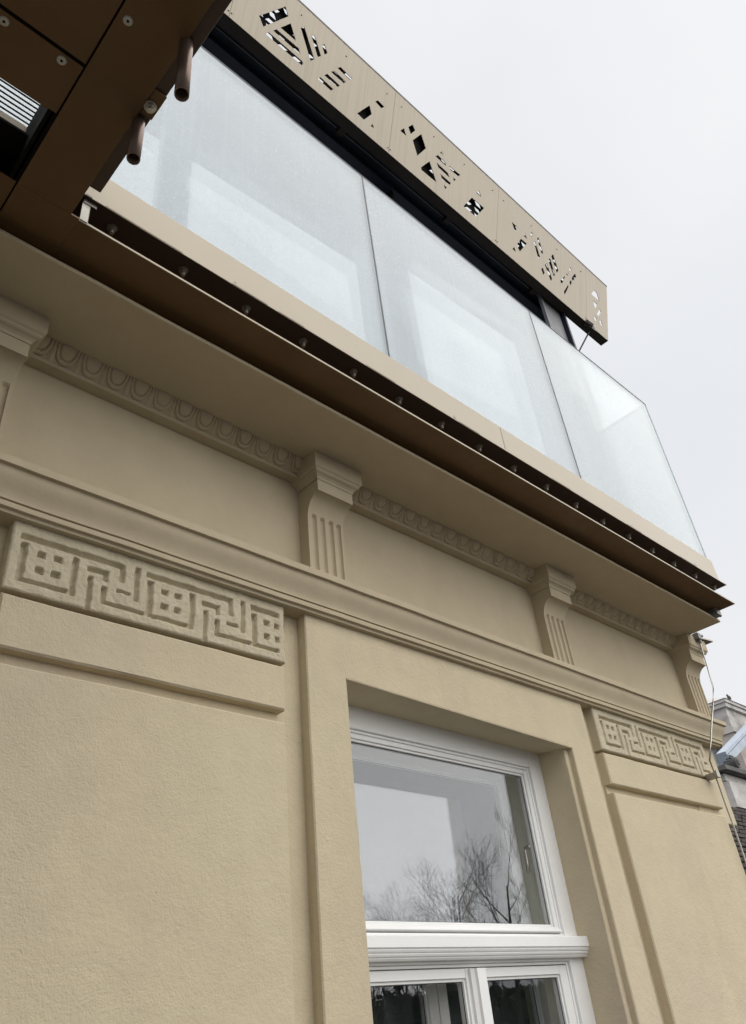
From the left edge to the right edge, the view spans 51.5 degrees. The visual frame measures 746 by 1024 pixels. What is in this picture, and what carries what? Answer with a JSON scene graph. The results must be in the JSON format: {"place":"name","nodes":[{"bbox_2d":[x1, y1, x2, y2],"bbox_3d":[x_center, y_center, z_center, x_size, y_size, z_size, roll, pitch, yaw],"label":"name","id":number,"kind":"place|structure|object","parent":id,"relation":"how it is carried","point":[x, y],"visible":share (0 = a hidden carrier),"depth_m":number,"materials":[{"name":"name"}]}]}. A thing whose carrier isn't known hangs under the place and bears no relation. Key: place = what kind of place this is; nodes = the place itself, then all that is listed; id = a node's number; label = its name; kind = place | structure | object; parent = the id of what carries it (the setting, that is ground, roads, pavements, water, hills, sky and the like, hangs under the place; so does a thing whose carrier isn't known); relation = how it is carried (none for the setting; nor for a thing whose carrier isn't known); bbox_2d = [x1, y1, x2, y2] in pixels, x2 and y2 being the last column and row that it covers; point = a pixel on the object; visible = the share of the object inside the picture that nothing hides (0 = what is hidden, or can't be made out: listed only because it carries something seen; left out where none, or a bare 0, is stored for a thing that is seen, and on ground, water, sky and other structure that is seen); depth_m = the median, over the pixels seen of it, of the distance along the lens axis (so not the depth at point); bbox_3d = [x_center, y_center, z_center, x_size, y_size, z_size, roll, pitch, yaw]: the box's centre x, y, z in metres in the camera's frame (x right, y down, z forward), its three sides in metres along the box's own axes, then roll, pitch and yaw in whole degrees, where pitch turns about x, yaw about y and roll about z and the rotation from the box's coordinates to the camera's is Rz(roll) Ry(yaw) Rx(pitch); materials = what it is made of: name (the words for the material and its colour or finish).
{"place":"outdoors","nodes":[
{"label":"outdoors","id":0,"kind":"place"},
{"bbox_2d":[0,0,745,705],"label":"sky","id":1,"kind":"structure","parent":0,"point":[618,126],"materials":[{"name":"white"}]},
{"label":"ground","id":2,"kind":"structure","parent":0,"visible":0},
{"bbox_2d":[0,228,745,1023],"bbox_3d":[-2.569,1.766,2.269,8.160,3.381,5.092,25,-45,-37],"label":"house","id":3,"kind":"structure","parent":2,"relation":"on","point":[312,710],"depth_m":2.27,"materials":[{"name":"beige paint"}]},
{"bbox_2d":[0,0,231,256],"bbox_3d":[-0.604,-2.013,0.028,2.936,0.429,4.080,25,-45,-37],"label":"balcony","id":4,"kind":"structure","parent":3,"relation":"attached to","point":[97,80],"depth_m":1.62,"materials":[{"name":"brown metal"}]},
{"bbox_2d":[0,46,734,613],"bbox_3d":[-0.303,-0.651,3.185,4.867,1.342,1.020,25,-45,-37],"label":"glass balustrade","id":5,"kind":"object","parent":3,"relation":"on","point":[220,288],"visible":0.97,"depth_m":2.71,"materials":[{"name":"clear glass"}]},
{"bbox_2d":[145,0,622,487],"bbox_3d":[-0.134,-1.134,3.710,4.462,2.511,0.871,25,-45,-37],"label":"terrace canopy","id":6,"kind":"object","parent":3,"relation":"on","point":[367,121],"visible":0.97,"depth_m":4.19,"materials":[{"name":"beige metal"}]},
{"bbox_2d":[348,705,595,1023],"bbox_3d":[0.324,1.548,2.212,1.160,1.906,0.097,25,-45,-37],"label":"window frame","id":7,"kind":"structure","parent":3,"relation":"in","point":[386,951],"depth_m":2.55,"materials":[{"name":"white paint"}]},
{"bbox_2d":[692,608,745,862],"bbox_3d":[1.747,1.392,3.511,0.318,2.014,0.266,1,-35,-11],"label":"lightning conductor","id":8,"kind":"object","parent":3,"relation":"attached to","point":[697,636],"visible":0.98,"depth_m":3.71,"materials":[{"name":"metal"}]},
{"bbox_2d":[707,697,745,874],"bbox_3d":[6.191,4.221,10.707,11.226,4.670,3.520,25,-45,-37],"label":"neighbouring building","id":9,"kind":"structure","parent":2,"relation":"on","point":[731,713],"depth_m":10.19,"materials":[{"name":"grey stone"}]},
{"bbox_2d":[711,749,720,766],"bbox_3d":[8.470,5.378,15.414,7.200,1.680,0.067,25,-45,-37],"label":"glass roof","id":10,"kind":"structure","parent":9,"relation":"attached to","point":[714,752],"depth_m":13.25,"materials":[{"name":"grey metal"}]},
{"bbox_2d":[716,724,745,767],"bbox_3d":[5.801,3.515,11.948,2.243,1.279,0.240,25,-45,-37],"label":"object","id":11,"kind":"structure","parent":9,"relation":"attached to","point":[730,750],"depth_m":11.27,"materials":[{"name":"grey paint"}]}
]}

